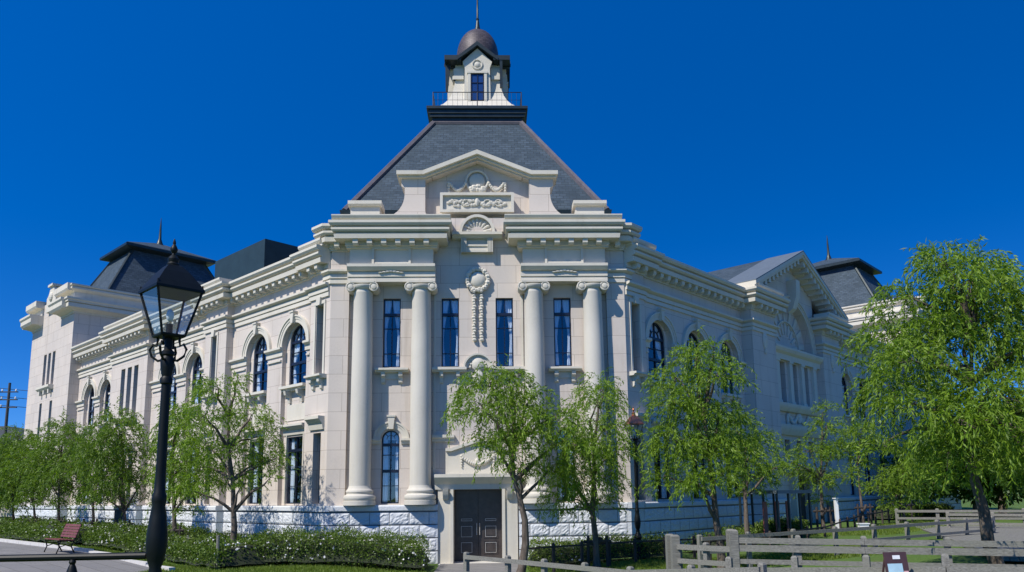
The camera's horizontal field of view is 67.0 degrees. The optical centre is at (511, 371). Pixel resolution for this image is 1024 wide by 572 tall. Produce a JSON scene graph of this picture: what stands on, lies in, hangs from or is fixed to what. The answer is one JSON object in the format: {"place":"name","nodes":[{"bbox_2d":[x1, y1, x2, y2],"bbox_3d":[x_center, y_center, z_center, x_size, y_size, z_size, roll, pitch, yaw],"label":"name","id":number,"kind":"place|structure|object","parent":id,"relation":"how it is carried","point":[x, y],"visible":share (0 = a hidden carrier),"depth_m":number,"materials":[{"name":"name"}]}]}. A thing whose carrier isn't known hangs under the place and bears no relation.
{"place":"outdoors","nodes":[
{"label":"outdoors","id":0,"kind":"place"},
{"bbox_2d":[0,542,148,571],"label":"path","id":1,"kind":"structure","parent":0,"point":[6,548],"depth_m":22.00,"materials":[{"name":"grey concrete"}]},
{"bbox_2d":[44,523,81,553],"bbox_3d":[-15.003,5.548,25.818,1.500,0.965,0.711,-9,-12,43],"label":"park bench","id":2,"kind":"object","parent":1,"relation":"on","point":[69,531],"visible":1,"depth_m":25.84,"materials":[{"name":"paint"}]},
{"bbox_2d":[0,491,1023,571],"bbox_3d":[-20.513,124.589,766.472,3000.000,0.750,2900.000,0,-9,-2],"label":"ground","id":3,"kind":"structure","parent":0,"point":[966,559],"depth_m":24.43,"materials":[{"name":"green plant"}]},
{"bbox_2d":[0,383,17,504],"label":"utility pole","id":4,"kind":"object","parent":3,"relation":"on","point":[8,399],"visible":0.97,"depth_m":79.60,"materials":[{"name":"wood"}]},
{"bbox_2d":[0,443,18,509],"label":"broadleaf tree","id":5,"kind":"object","parent":3,"relation":"on","point":[3,466],"visible":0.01,"depth_m":72.37,"materials":[{"name":"green plant"}]},
{"bbox_2d":[0,426,23,516],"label":"house","id":6,"kind":"structure","parent":3,"relation":"on","point":[1,510],"depth_m":86.33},
{"bbox_2d":[0,423,47,520],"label":"willow tree","id":7,"kind":"object","parent":3,"relation":"on","point":[9,494],"visible":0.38,"depth_m":39.58,"materials":[{"name":"green plant"}]},
{"bbox_2d":[0,433,68,521],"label":"willow tree","id":8,"kind":"object","parent":3,"relation":"on","point":[12,467],"visible":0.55,"depth_m":37.24,"materials":[{"name":"green plant"}]},
{"bbox_2d":[12,406,94,521],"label":"willow tree","id":9,"kind":"object","parent":3,"relation":"on","point":[39,481],"visible":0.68,"depth_m":35.23,"materials":[{"name":"green plant"}]},
{"bbox_2d":[0,512,142,544],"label":"flowering hedge","id":10,"kind":"object","parent":3,"relation":"on","point":[20,527],"visible":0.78,"depth_m":32.57,"materials":[{"name":"green plant"}]},
{"bbox_2d":[0,552,146,571],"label":"handrail","id":11,"kind":"object","parent":3,"relation":"on","point":[72,558],"visible":0.97,"depth_m":6.47,"materials":[{"name":"black paint"}]},
{"bbox_2d":[34,423,130,524],"bbox_3d":[-17.733,4.622,32.381,3.524,5.150,3.626,0,-9,-2],"label":"willow tree","id":12,"kind":"object","parent":3,"relation":"on","point":[82,488],"visible":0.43,"depth_m":32.06,"materials":[{"name":"green plant"}]},
{"bbox_2d":[0,538,174,570],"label":"kerb","id":13,"kind":"structure","parent":3,"relation":"on","point":[138,562],"depth_m":26.80,"materials":[{"name":"concrete"}]},
{"bbox_2d":[80,519,99,525],"bbox_3d":[-17.456,6.622,31.958,0.802,1.051,0.162,0,-9,-2],"label":"tree support","id":14,"kind":"object","parent":3,"relation":"on","point":[92,522],"visible":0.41,"depth_m":31.99,"materials":[{"name":"brown wood"}]},
{"bbox_2d":[62,396,170,520],"bbox_3d":[-15.157,3.782,29.798,3.947,5.933,3.276,0,-9,-2],"label":"willow tree","id":15,"kind":"object","parent":3,"relation":"on","point":[119,444],"visible":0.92,"depth_m":29.55,"materials":[{"name":"green plant"}]},
{"bbox_2d":[41,542,192,570],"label":"grass","id":16,"kind":"structure","parent":3,"relation":"on","point":[114,551],"depth_m":25.70,"materials":[{"name":"green plant"}]},
{"bbox_2d":[112,520,132,526],"bbox_3d":[-14.996,6.234,29.704,0.802,1.051,0.162,0,-9,-2],"label":"tree support","id":17,"kind":"object","parent":3,"relation":"on","point":[129,521],"visible":0.29,"depth_m":29.74,"materials":[{"name":"brown wood"}]},
{"bbox_2d":[138,239,204,571],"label":"street lamp","id":18,"kind":"object","parent":3,"relation":"on","point":[172,279],"visible":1,"depth_m":6.73,"materials":[{"name":"black metal"}]},
{"bbox_2d":[168,526,183,537],"bbox_3d":[-11.713,5.846,26.611,0.802,1.051,0.162,0,-9,-2],"label":"tree support","id":19,"kind":"object","parent":3,"relation":"on","point":[175,529],"visible":0.37,"depth_m":26.65,"materials":[{"name":"brown wood"}]},
{"bbox_2d":[139,395,226,533],"bbox_3d":[-11.784,3.620,27.220,3.458,5.643,2.788,-6,-10,29],"label":"willow tree","id":20,"kind":"object","parent":3,"relation":"on","point":[175,440],"visible":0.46,"depth_m":26.99,"materials":[{"name":"green plant"}]},
{"bbox_2d":[80,518,296,569],"bbox_3d":[-11.175,5.772,26.554,11.124,1.409,3.485,-9,-12,43],"label":"flowering hedge","id":21,"kind":"object","parent":3,"relation":"on","point":[195,546],"visible":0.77,"depth_m":24.20,"materials":[{"name":"green plant"}]},
{"bbox_2d":[216,535,219,569],"bbox_3d":[-8.354,5.216,21.953,0.118,1.103,0.094,-3,-9,15],"label":"garden stake","id":22,"kind":"object","parent":3,"relation":"on","point":[217,541],"visible":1,"depth_m":21.97,"materials":[{"name":"grey wood"}]},
{"bbox_2d":[166,369,298,546],"bbox_3d":[-9.100,3.037,24.851,4.355,6.284,4.045,7,-12,-38],"label":"willow tree","id":23,"kind":"object","parent":3,"relation":"on","point":[231,443],"visible":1,"depth_m":24.66,"materials":[{"name":"green plant"}]},
{"bbox_2d":[138,563,426,571],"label":"grass","id":24,"kind":"structure","parent":3,"relation":"on","point":[295,568],"depth_m":21.84,"materials":[{"name":"green plant"}]},
{"bbox_2d":[252,522,433,571],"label":"hedge","id":25,"kind":"object","parent":3,"relation":"on","point":[324,546],"visible":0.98,"depth_m":22.98,"materials":[{"name":"green plant"}]},
{"bbox_2d":[434,563,517,571],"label":"path to door","id":26,"kind":"structure","parent":3,"relation":"on","point":[487,567],"depth_m":24.07,"materials":[{"name":"grey concrete"}]},
{"bbox_2d":[14,0,961,564],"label":"museum building","id":27,"kind":"structure","parent":3,"relation":"on","point":[472,224],"depth_m":28.43,"materials":[{"name":"white stone"}]},
{"bbox_2d":[88,388,94,424],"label":"window","id":28,"kind":"structure","parent":27,"relation":"in","point":[91,413],"depth_m":44.04,"materials":[{"name":"blue glass"}]},
{"bbox_2d":[105,382,110,421],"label":"window","id":29,"kind":"structure","parent":27,"relation":"in","point":[108,390],"depth_m":42.41,"materials":[{"name":"blue glass"}]},
{"bbox_2d":[166,451,171,503],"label":"window","id":30,"kind":"structure","parent":27,"relation":"in","point":[167,502],"depth_m":35.97,"materials":[{"name":"blue glass"}]},
{"bbox_2d":[170,363,176,407],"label":"window","id":31,"kind":"structure","parent":27,"relation":"in","point":[172,391],"depth_m":36.58,"materials":[{"name":"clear glass"}]},
{"bbox_2d":[187,450,195,503],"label":"window","id":32,"kind":"structure","parent":27,"relation":"in","point":[188,499],"depth_m":34.14,"materials":[{"name":"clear glass"}]},
{"bbox_2d":[192,355,202,403],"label":"window","id":33,"kind":"structure","parent":27,"relation":"in","point":[199,365],"depth_m":34.95,"materials":[{"name":"blue glass"}]},
{"bbox_2d":[250,441,261,503],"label":"window","id":34,"kind":"structure","parent":27,"relation":"in","point":[255,499],"depth_m":30.35,"materials":[{"name":"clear glass"}]},
{"bbox_2d":[254,336,267,391],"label":"window","id":35,"kind":"structure","parent":27,"relation":"in","point":[262,346],"depth_m":31.07,"materials":[{"name":"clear glass"}]},
{"bbox_2d":[287,436,302,503],"bbox_3d":[-7.840,3.602,28.276,1.120,2.430,0.157,-9,-12,43],"label":"window","id":36,"kind":"structure","parent":27,"relation":"in","point":[290,486],"depth_m":28.49,"materials":[{"name":"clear glass"}]},
{"bbox_2d":[290,325,306,384],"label":"window","id":37,"kind":"structure","parent":27,"relation":"in","point":[296,348],"depth_m":29.18,"materials":[{"name":"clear glass"}]},
{"bbox_2d":[318,434,320,503],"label":"window","id":38,"kind":"structure","parent":27,"relation":"in","point":[320,434],"depth_m":27.09,"materials":[{"name":"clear glass"}]},
{"bbox_2d":[381,430,399,503],"bbox_3d":[-4.181,3.289,26.683,0.620,2.500,0.157,0,-9,-2],"label":"window","id":39,"kind":"structure","parent":27,"relation":"in","point":[390,435],"depth_m":26.69,"materials":[{"name":"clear glass"}]},
{"bbox_2d":[383,299,400,366],"bbox_3d":[-4.245,-1.342,27.423,0.620,2.480,0.157,0,-9,-2],"label":"window","id":40,"kind":"structure","parent":27,"relation":"in","point":[395,304],"depth_m":27.46,"materials":[{"name":"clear glass"}]},
{"bbox_2d":[442,299,458,366],"bbox_3d":[-2.186,-1.357,27.479,0.620,2.480,0.157,0,-9,-2],"label":"window","id":41,"kind":"structure","parent":27,"relation":"in","point":[445,302],"depth_m":27.51,"materials":[{"name":"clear glass"}]},
{"bbox_2d":[471,74,483,100],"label":"cupola window","id":42,"kind":"structure","parent":27,"relation":"in","point":[477,80],"depth_m":34.37,"materials":[{"name":"blue glass"}]},
{"bbox_2d":[454,489,501,560],"bbox_3d":[-1.166,5.332,26.725,1.640,2.490,0.135,0,-9,-2],"label":"door","id":43,"kind":"structure","parent":27,"relation":"in","point":[477,512],"depth_m":26.74,"materials":[{"name":"grey wood"}]},
{"bbox_2d":[496,299,513,365],"bbox_3d":[-0.267,-1.371,27.532,0.620,2.480,0.157,0,-9,-2],"label":"window","id":44,"kind":"structure","parent":27,"relation":"in","point":[508,303],"depth_m":27.56,"materials":[{"name":"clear glass"}]},
{"bbox_2d":[553,298,571,365],"bbox_3d":[1.792,-1.386,27.588,0.620,2.480,0.157,0,-9,-2],"label":"window","id":45,"kind":"structure","parent":27,"relation":"in","point":[558,303],"depth_m":27.62,"materials":[{"name":"clear glass"}]},
{"bbox_2d":[556,430,574,501],"bbox_3d":[1.847,3.245,26.848,0.620,2.500,0.157,0,-9,-2],"label":"window","id":46,"kind":"structure","parent":27,"relation":"in","point":[562,431],"depth_m":26.88,"materials":[{"name":"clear glass"}]},
{"bbox_2d":[636,432,638,499],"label":"window","id":47,"kind":"structure","parent":27,"relation":"in","point":[636,432],"depth_m":27.36,"materials":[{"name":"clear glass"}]},
{"bbox_2d":[648,322,664,380],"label":"window","id":48,"kind":"structure","parent":27,"relation":"in","point":[658,343],"depth_m":29.50,"materials":[{"name":"clear glass"}]},
{"bbox_2d":[653,433,669,498],"bbox_3d":[5.425,3.496,28.590,0.157,2.430,1.120,-9,-12,42],"label":"window","id":49,"kind":"structure","parent":27,"relation":"in","point":[664,494],"depth_m":28.76,"materials":[{"name":"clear glass"}]},
{"bbox_2d":[686,333,699,384],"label":"window","id":50,"kind":"structure","parent":27,"relation":"in","point":[691,335],"depth_m":31.43,"materials":[{"name":"clear glass"}]},
{"bbox_2d":[691,437,704,498],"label":"window","id":51,"kind":"structure","parent":27,"relation":"in","point":[702,469],"depth_m":30.63,"materials":[{"name":"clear glass"}]},
{"bbox_2d":[720,342,732,393],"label":"window","id":52,"kind":"structure","parent":27,"relation":"in","point":[730,382],"depth_m":33.41,"materials":[{"name":"clear glass"}]},
{"bbox_2d":[726,461,737,497],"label":"window","id":53,"kind":"structure","parent":27,"relation":"in","point":[736,487],"depth_m":32.60,"materials":[{"name":"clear glass"}]},
{"bbox_2d":[798,477,805,520],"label":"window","id":54,"kind":"structure","parent":27,"relation":"in","point":[803,509],"depth_m":37.32,"materials":[{"name":"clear glass"}]},
{"bbox_2d":[842,376,847,414],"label":"window","id":55,"kind":"structure","parent":27,"relation":"in","point":[845,412],"depth_m":43.23,"materials":[{"name":"clear glass"}]},
{"bbox_2d":[848,454,853,494],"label":"window","id":56,"kind":"structure","parent":27,"relation":"in","point":[851,488],"depth_m":42.50,"materials":[{"name":"clear glass"}]},
{"bbox_2d":[859,383,864,417],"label":"window","id":57,"kind":"structure","parent":27,"relation":"in","point":[860,384],"depth_m":45.11,"materials":[{"name":"clear glass"}]},
{"bbox_2d":[864,453,871,494],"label":"window","id":58,"kind":"structure","parent":27,"relation":"in","point":[867,473],"depth_m":44.49,"materials":[{"name":"clear glass"}]},
{"bbox_2d":[880,453,886,492],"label":"window","id":59,"kind":"structure","parent":27,"relation":"in","point":[882,466],"depth_m":46.47,"materials":[{"name":"glass"}]},
{"bbox_2d":[439,354,602,571],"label":"willow tree","id":60,"kind":"object","parent":3,"relation":"on","point":[513,435],"visible":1,"depth_m":20.78,"materials":[{"name":"green plant"}]},
{"bbox_2d":[535,366,651,566],"bbox_3d":[2.304,2.745,22.595,3.427,6.157,3.487,0,-9,-2],"label":"willow tree","id":61,"kind":"object","parent":3,"relation":"on","point":[582,502],"visible":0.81,"depth_m":22.22,"materials":[{"name":"green plant"}]},
{"bbox_2d":[583,536,610,566],"bbox_3d":[2.476,5.275,22.313,0.802,1.051,0.162,0,-9,-2],"label":"tree support","id":62,"kind":"object","parent":3,"relation":"on","point":[606,541],"visible":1,"depth_m":22.32,"materials":[{"name":"brown wood"}]},
{"bbox_2d":[527,529,668,567],"bbox_3d":[2.812,5.553,24.399,4.924,1.123,1.604,0,-9,-2],"label":"clipped hedge","id":63,"kind":"object","parent":3,"relation":"on","point":[567,555],"visible":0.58,"depth_m":23.84,"materials":[{"name":"green plant"}]},
{"bbox_2d":[463,552,766,571],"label":"wooden fence","id":64,"kind":"object","parent":3,"relation":"on","point":[543,564],"visible":1,"depth_m":14.83,"materials":[{"name":"grey wood"}]},
{"bbox_2d":[625,407,644,560],"bbox_3d":[3.899,3.494,24.313,0.488,4.820,0.488,1,-9,-11],"label":"street lamp","id":65,"kind":"object","parent":3,"relation":"on","point":[633,419],"visible":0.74,"depth_m":24.26,"materials":[{"name":"black metal"}]},
{"bbox_2d":[665,534,680,568],"bbox_3d":[3.578,4.239,17.044,0.220,1.277,0.570,0,-9,-4],"label":"gate post","id":66,"kind":"object","parent":3,"relation":"on","point":[672,541],"visible":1,"depth_m":16.86,"materials":[{"name":"grey wood"}]},
{"bbox_2d":[634,326,766,567],"bbox_3d":[5.069,2.070,20.807,3.717,6.648,3.301,0,-9,-2],"label":"willow tree","id":67,"kind":"object","parent":3,"relation":"on","point":[696,406],"visible":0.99,"depth_m":20.65,"materials":[{"name":"green plant"}]},
{"bbox_2d":[677,541,739,568],"bbox_3d":[4.070,4.155,16.194,0.150,1.151,1.653,6,-11,-34],"label":"wooden fence","id":68,"kind":"object","parent":3,"relation":"on","point":[706,549],"visible":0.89,"depth_m":16.23,"materials":[{"name":"grey wood"}]},
{"bbox_2d":[529,508,889,571],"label":"wooden fence","id":69,"kind":"object","parent":3,"relation":"on","point":[634,541],"visible":0.65,"depth_m":23.47,"materials":[{"name":"wood"}]},
{"bbox_2d":[704,534,725,567],"bbox_3d":[5.506,4.832,20.437,0.802,1.051,0.162,0,-9,-2],"label":"tree support","id":70,"kind":"object","parent":3,"relation":"on","point":[717,544],"visible":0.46,"depth_m":20.45,"materials":[{"name":"brown wood"}]},
{"bbox_2d":[725,529,739,567],"bbox_3d":[4.514,3.910,15.674,0.210,1.401,0.411,-1,-9,3],"label":"gate post","id":71,"kind":"object","parent":3,"relation":"on","point":[732,542],"visible":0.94,"depth_m":15.55,"materials":[{"name":"grey wood"}]},
{"bbox_2d":[682,515,809,551],"bbox_3d":[8.845,5.915,28.612,1.665,1.142,7.567,-9,-12,42],"label":"hedge","id":72,"kind":"object","parent":3,"relation":"on","point":[795,525],"visible":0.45,"depth_m":28.59,"materials":[{"name":"green plant"}]},
{"bbox_2d":[708,405,797,544],"bbox_3d":[7.939,3.567,26.285,3.114,5.084,3.045,0,-9,-2],"label":"willow tree","id":73,"kind":"object","parent":3,"relation":"on","point":[766,468],"visible":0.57,"depth_m":25.95,"materials":[{"name":"green plant"}]},
{"bbox_2d":[735,490,812,537],"bbox_3d":[9.751,5.446,28.528,1.600,2.100,3.000,-9,-12,42],"label":"metal railing","id":74,"kind":"object","parent":3,"relation":"on","point":[776,511],"visible":0.66,"depth_m":28.04,"materials":[{"name":"brown metal"}]},
{"bbox_2d":[773,396,869,529],"bbox_3d":[12.155,3.695,30.544,3.559,5.349,3.045,-5,-10,23],"label":"willow tree","id":75,"kind":"object","parent":3,"relation":"on","point":[821,450],"visible":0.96,"depth_m":30.25,"materials":[{"name":"green plant"}]},
{"bbox_2d":[813,507,833,529],"bbox_3d":[12.104,5.779,29.982,0.802,1.051,0.162,0,-9,-2],"label":"tree support","id":76,"kind":"object","parent":3,"relation":"on","point":[824,511],"visible":0.85,"depth_m":29.99,"materials":[{"name":"brown wood"}]},
{"bbox_2d":[832,498,838,527],"bbox_3d":[12.470,5.547,29.690,0.180,1.376,0.180,0,-9,-2],"label":"marker post","id":77,"kind":"object","parent":3,"relation":"on","point":[836,510],"visible":0.82,"depth_m":29.68,"materials":[{"name":"white paint"}]},
{"bbox_2d":[697,516,995,567],"bbox_3d":[10.469,4.994,22.453,13.352,1.260,0.375,5,-11,-30],"label":"wooden fence","id":78,"kind":"object","parent":3,"relation":"on","point":[834,530],"visible":0.75,"depth_m":22.15,"materials":[{"name":"grey wood"}]},
{"bbox_2d":[824,415,899,522],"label":"willow tree","id":79,"kind":"object","parent":3,"relation":"on","point":[860,434],"visible":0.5,"depth_m":33.49,"materials":[{"name":"green plant"}]},
{"bbox_2d":[856,523,869,526],"bbox_3d":[13.489,6.009,29.683,0.410,0.375,0.260,0,-9,-2],"label":"marker post","id":80,"kind":"object","parent":3,"relation":"on","point":[863,524],"visible":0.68,"depth_m":29.60,"materials":[{"name":"white paint"}]},
{"bbox_2d":[854,504,873,523],"bbox_3d":[15.064,6.179,33.034,0.802,1.051,0.162,0,-9,-2],"label":"tree support","id":81,"kind":"object","parent":3,"relation":"on","point":[864,509],"visible":0.78,"depth_m":33.05,"materials":[{"name":"brown wood"}]},
{"bbox_2d":[725,554,1023,571],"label":"wooden fence","id":82,"kind":"object","parent":3,"relation":"on","point":[867,567],"visible":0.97,"depth_m":13.25,"materials":[{"name":"grey wood"}]},
{"bbox_2d":[738,535,1023,566],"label":"wooden fence","id":83,"kind":"object","parent":3,"relation":"on","point":[947,543],"visible":0.77,"depth_m":14.79,"materials":[{"name":"grey wood"}]},
{"bbox_2d":[882,552,908,571],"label":"sign board","id":84,"kind":"object","parent":3,"relation":"on","point":[895,561],"visible":1,"depth_m":12.68,"materials":[{"name":"paint"}]},
{"bbox_2d":[860,454,932,520],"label":"willow tree","id":85,"kind":"object","parent":3,"relation":"on","point":[895,489],"visible":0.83,"depth_m":36.33,"materials":[{"name":"green plant"}]},
{"bbox_2d":[897,502,913,521],"bbox_3d":[18.537,6.675,36.389,0.802,1.051,0.162,0,-9,-2],"label":"tree support","id":86,"kind":"object","parent":3,"relation":"on","point":[910,505],"visible":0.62,"depth_m":36.39,"materials":[{"name":"brown wood"}]},
{"bbox_2d":[869,501,955,519],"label":"hedge","id":87,"kind":"object","parent":3,"relation":"on","point":[929,506],"visible":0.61,"depth_m":42.44,"materials":[{"name":"green plant"}]},
{"bbox_2d":[836,235,1023,563],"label":"willow tree","id":88,"kind":"object","parent":3,"relation":"on","point":[980,414],"visible":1,"depth_m":15.39,"materials":[{"name":"green plant"}]},
{"bbox_2d":[879,432,1018,516],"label":"broadleaf tree","id":89,"kind":"object","parent":3,"relation":"on","point":[968,495],"visible":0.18,"depth_m":40.55,"materials":[{"name":"green plant"}]},
{"bbox_2d":[895,508,1023,525],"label":"wooden fence","id":90,"kind":"object","parent":3,"relation":"on","point":[936,511],"visible":0.64,"depth_m":31.96,"materials":[{"name":"grey wood"}]},
{"bbox_2d":[912,416,1023,513],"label":"broadleaf tree","id":91,"kind":"object","parent":3,"relation":"on","point":[1003,505],"visible":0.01,"depth_m":44.89,"materials":[{"name":"green plant"}]},
{"bbox_2d":[915,526,1023,560],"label":"paved path","id":92,"kind":"structure","parent":3,"relation":"on","point":[1009,533],"depth_m":24.78,"materials":[{"name":"grey concrete"}]},
{"bbox_2d":[946,512,1023,527],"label":"wooden fence","id":93,"kind":"object","parent":92,"relation":"on","point":[948,514],"visible":0.63,"depth_m":29.67,"materials":[{"name":"grey wood"}]},
{"bbox_2d":[991,436,1023,498],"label":"broadleaf tree","id":94,"kind":"object","parent":3,"relation":"on","point":[1016,490],"visible":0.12,"depth_m":37.11,"materials":[{"name":"green plant"}]},
{"bbox_2d":[0,0,1023,427],"label":"sky","id":95,"kind":"structure","parent":0,"point":[733,133],"materials":[{"name":"blue"}]},
{"bbox_2d":[526,545,898,571],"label":"grass","id":96,"kind":"structure","parent":0,"point":[639,564],"depth_m":22.24,"materials":[{"name":"green plant"}]},
{"bbox_2d":[811,516,1012,536],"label":"grass","id":97,"kind":"structure","parent":0,"point":[890,531],"depth_m":28.69,"materials":[{"name":"green plant"}]}
]}

